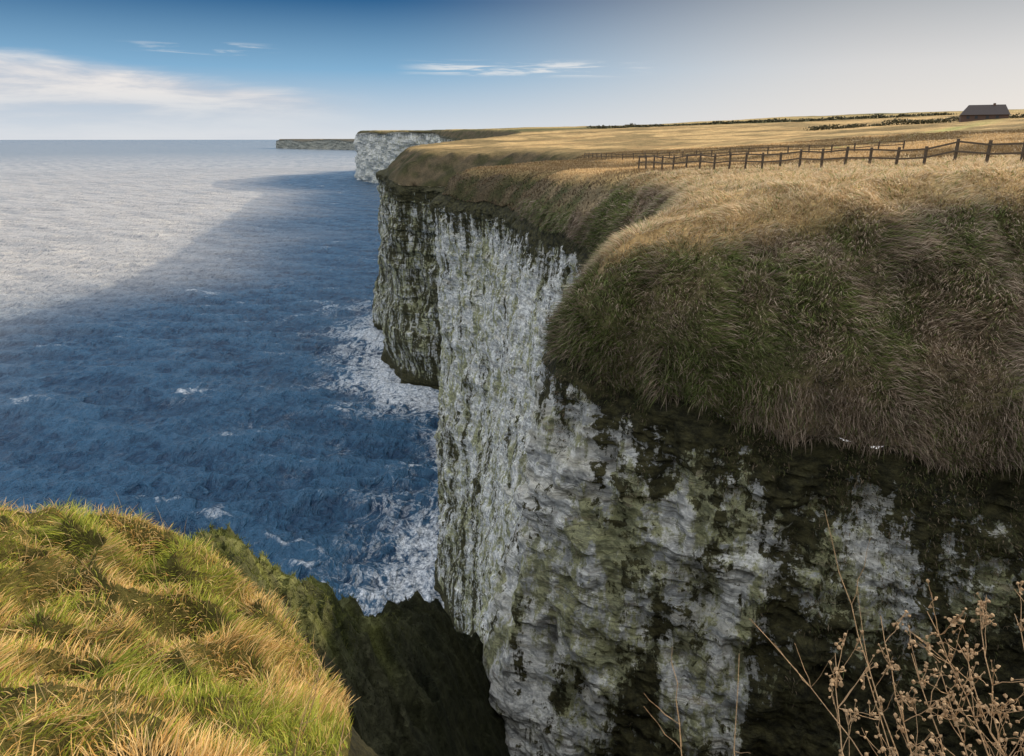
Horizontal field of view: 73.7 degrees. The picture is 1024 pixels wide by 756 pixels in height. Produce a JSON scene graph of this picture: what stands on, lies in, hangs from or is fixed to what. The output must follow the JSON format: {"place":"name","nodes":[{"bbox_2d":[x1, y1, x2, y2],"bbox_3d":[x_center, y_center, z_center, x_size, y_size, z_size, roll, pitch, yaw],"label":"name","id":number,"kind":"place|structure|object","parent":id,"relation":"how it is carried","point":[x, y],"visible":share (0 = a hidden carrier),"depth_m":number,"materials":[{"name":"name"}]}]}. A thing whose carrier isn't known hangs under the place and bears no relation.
{"place":"outdoors","nodes":[
{"label":"outdoors","id":0,"kind":"place"},
{"bbox_2d":[0,140,443,616],"bbox_3d":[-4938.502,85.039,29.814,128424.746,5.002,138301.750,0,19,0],"label":"sea","id":1,"kind":"structure","parent":0,"point":[192,337],"depth_m":295.31,"materials":[{"name":"liquid"}]},
{"bbox_2d":[372,275,378,319],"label":"sea arch","id":2,"kind":"structure","parent":1,"relation":"in","point":[375,289],"depth_m":354.11,"materials":[{"name":"grey stone"}]},
{"bbox_2d":[192,526,509,755],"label":"mossy rock spur","id":3,"kind":"structure","parent":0,"point":[489,728],"depth_m":21.92,"materials":[{"name":"green plant"}]},
{"bbox_2d":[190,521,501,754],"bbox_3d":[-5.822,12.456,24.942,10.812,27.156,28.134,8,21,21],"label":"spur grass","id":4,"kind":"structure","parent":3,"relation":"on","point":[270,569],"depth_m":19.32,"materials":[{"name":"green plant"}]},
{"bbox_2d":[0,109,1023,755],"bbox_3d":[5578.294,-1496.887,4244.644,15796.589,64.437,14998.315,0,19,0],"label":"clifftop ground","id":5,"kind":"structure","parent":0,"point":[432,165],"depth_m":26.10,"materials":[{"name":"green plant"}]},
{"bbox_2d":[0,492,359,755],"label":"grass","id":6,"kind":"structure","parent":5,"relation":"on","point":[202,745],"depth_m":6.30,"materials":[{"name":"green plant"}]},
{"bbox_2d":[294,649,325,755],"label":"dead twig","id":7,"kind":"object","parent":6,"relation":"on","point":[307,705],"visible":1,"depth_m":4.96,"materials":[{"name":"brown plant"}]},
{"bbox_2d":[295,658,334,738],"bbox_3d":[-1.590,2.648,5.434,0.444,1.016,0.125,0,19,0],"label":"dead twig","id":8,"kind":"object","parent":6,"relation":"on","point":[315,693],"visible":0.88,"depth_m":5.37,"materials":[{"name":"brown plant"}]},
{"bbox_2d":[333,722,349,755],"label":"dead twig","id":9,"kind":"object","parent":6,"relation":"on","point":[340,742],"visible":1,"depth_m":3.45,"materials":[{"name":"brown plant"}]},
{"bbox_2d":[441,128,1023,242],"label":"field grass","id":10,"kind":"structure","parent":5,"relation":"on","point":[620,165],"depth_m":99.80,"materials":[{"name":"beige plant"}]},
{"bbox_2d":[584,140,905,159],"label":"wooden fence","id":11,"kind":"object","parent":5,"relation":"on","point":[748,151],"visible":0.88,"depth_m":101.21,"materials":[{"name":"brown wood"}]},
{"bbox_2d":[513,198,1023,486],"bbox_3d":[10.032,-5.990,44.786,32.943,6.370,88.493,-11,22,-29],"label":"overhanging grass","id":12,"kind":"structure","parent":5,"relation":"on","point":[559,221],"depth_m":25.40,"materials":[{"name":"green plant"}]},
{"bbox_2d":[586,112,956,128],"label":"hedge","id":13,"kind":"object","parent":5,"relation":"on","point":[784,120],"visible":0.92,"depth_m":496.36,"materials":[{"name":"green plant"}]},
{"bbox_2d":[538,151,1023,474],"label":"dead grass","id":14,"kind":"structure","parent":5,"relation":"on","point":[671,199],"depth_m":27.10,"materials":[{"name":"plant"}]},
{"bbox_2d":[638,139,1023,169],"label":"wooden fence","id":15,"kind":"object","parent":5,"relation":"on","point":[897,158],"visible":0.87,"depth_m":44.60,"materials":[{"name":"brown wood"}]},
{"bbox_2d":[803,113,1023,130],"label":"hedge","id":16,"kind":"object","parent":5,"relation":"on","point":[894,121],"visible":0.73,"depth_m":267.86,"materials":[{"name":"green plant"}]},
{"bbox_2d":[959,114,1008,121],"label":"walls","id":17,"kind":"structure","parent":5,"relation":"on","point":[962,118],"depth_m":247.97,"materials":[{"name":"brick"}]},
{"bbox_2d":[966,115,998,118],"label":"windows","id":18,"kind":"structure","parent":17,"relation":"attached to","point":[976,117],"depth_m":248.15,"materials":[{"name":"grey glass"}]},
{"bbox_2d":[959,104,1009,115],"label":"roof","id":19,"kind":"structure","parent":17,"relation":"on","point":[1000,109],"depth_m":247.70,"materials":[{"name":"tile"}]},
{"bbox_2d":[276,132,1023,755],"bbox_3d":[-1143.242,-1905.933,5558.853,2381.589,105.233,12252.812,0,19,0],"label":"chalk cliff","id":20,"kind":"structure","parent":0,"point":[468,292],"depth_m":28.04,"materials":[{"name":"grey stone"}]},
{"bbox_2d":[645,647,681,755],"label":"dry grass stalk","id":21,"kind":"object","parent":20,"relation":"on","point":[679,723],"visible":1,"depth_m":2.15,"materials":[{"name":"brown plant"}]},
{"bbox_2d":[734,664,747,755],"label":"dry grass stalk","id":22,"kind":"object","parent":20,"relation":"on","point":[736,714],"visible":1,"depth_m":2.15,"materials":[{"name":"beige plant"}]},
{"bbox_2d":[511,233,1023,755],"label":"hanging moss","id":23,"kind":"object","parent":20,"relation":"hanging from","point":[641,411],"visible":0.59,"depth_m":25.70,"materials":[{"name":"green plant"}]},
{"bbox_2d":[749,618,862,755],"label":"dry grass stalk","id":24,"kind":"object","parent":20,"relation":"on","point":[810,686],"visible":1,"depth_m":2.17,"materials":[{"name":"brown plant"}]},
{"bbox_2d":[825,630,882,755],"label":"dead weed","id":25,"kind":"object","parent":20,"relation":"on","point":[836,681],"visible":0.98,"depth_m":2.16,"materials":[{"name":"brown plant"}]},
{"bbox_2d":[824,510,900,755],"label":"dry grass stalk","id":26,"kind":"object","parent":20,"relation":"on","point":[864,643],"visible":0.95,"depth_m":2.18,"materials":[{"name":"brown plant"}]},
{"bbox_2d":[851,649,933,755],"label":"dead weed","id":27,"kind":"object","parent":20,"relation":"on","point":[893,752],"visible":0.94,"depth_m":2.13,"materials":[{"name":"brown plant"}]},
{"bbox_2d":[876,610,950,755],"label":"dead weed","id":28,"kind":"object","parent":20,"relation":"on","point":[905,699],"visible":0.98,"depth_m":2.15,"materials":[{"name":"brown plant"}]},
{"bbox_2d":[905,625,975,755],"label":"dead weed","id":29,"kind":"object","parent":20,"relation":"on","point":[930,709],"visible":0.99,"depth_m":2.15,"materials":[{"name":"brown plant"}]},
{"bbox_2d":[912,662,978,755],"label":"dead weed","id":30,"kind":"object","parent":20,"relation":"on","point":[955,719],"visible":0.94,"depth_m":2.13,"materials":[{"name":"brown plant"}]},
{"bbox_2d":[905,579,1015,755],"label":"dead weed","id":31,"kind":"object","parent":20,"relation":"on","point":[953,622],"visible":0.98,"depth_m":2.15,"materials":[{"name":"brown plant"}]},
{"bbox_2d":[937,640,1023,755],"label":"dead weed","id":32,"kind":"object","parent":20,"relation":"on","point":[978,702],"visible":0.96,"depth_m":2.12,"materials":[{"name":"brown plant"}]},
{"bbox_2d":[970,592,1023,755],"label":"dead weed","id":33,"kind":"object","parent":20,"relation":"on","point":[981,604],"visible":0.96,"depth_m":2.18,"materials":[{"name":"brown plant"}]},
{"bbox_2d":[1014,581,1023,646],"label":"dead weed","id":34,"kind":"object","parent":20,"relation":"on","point":[1020,590],"visible":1,"depth_m":2.29,"materials":[{"name":"brown plant"}]}
]}

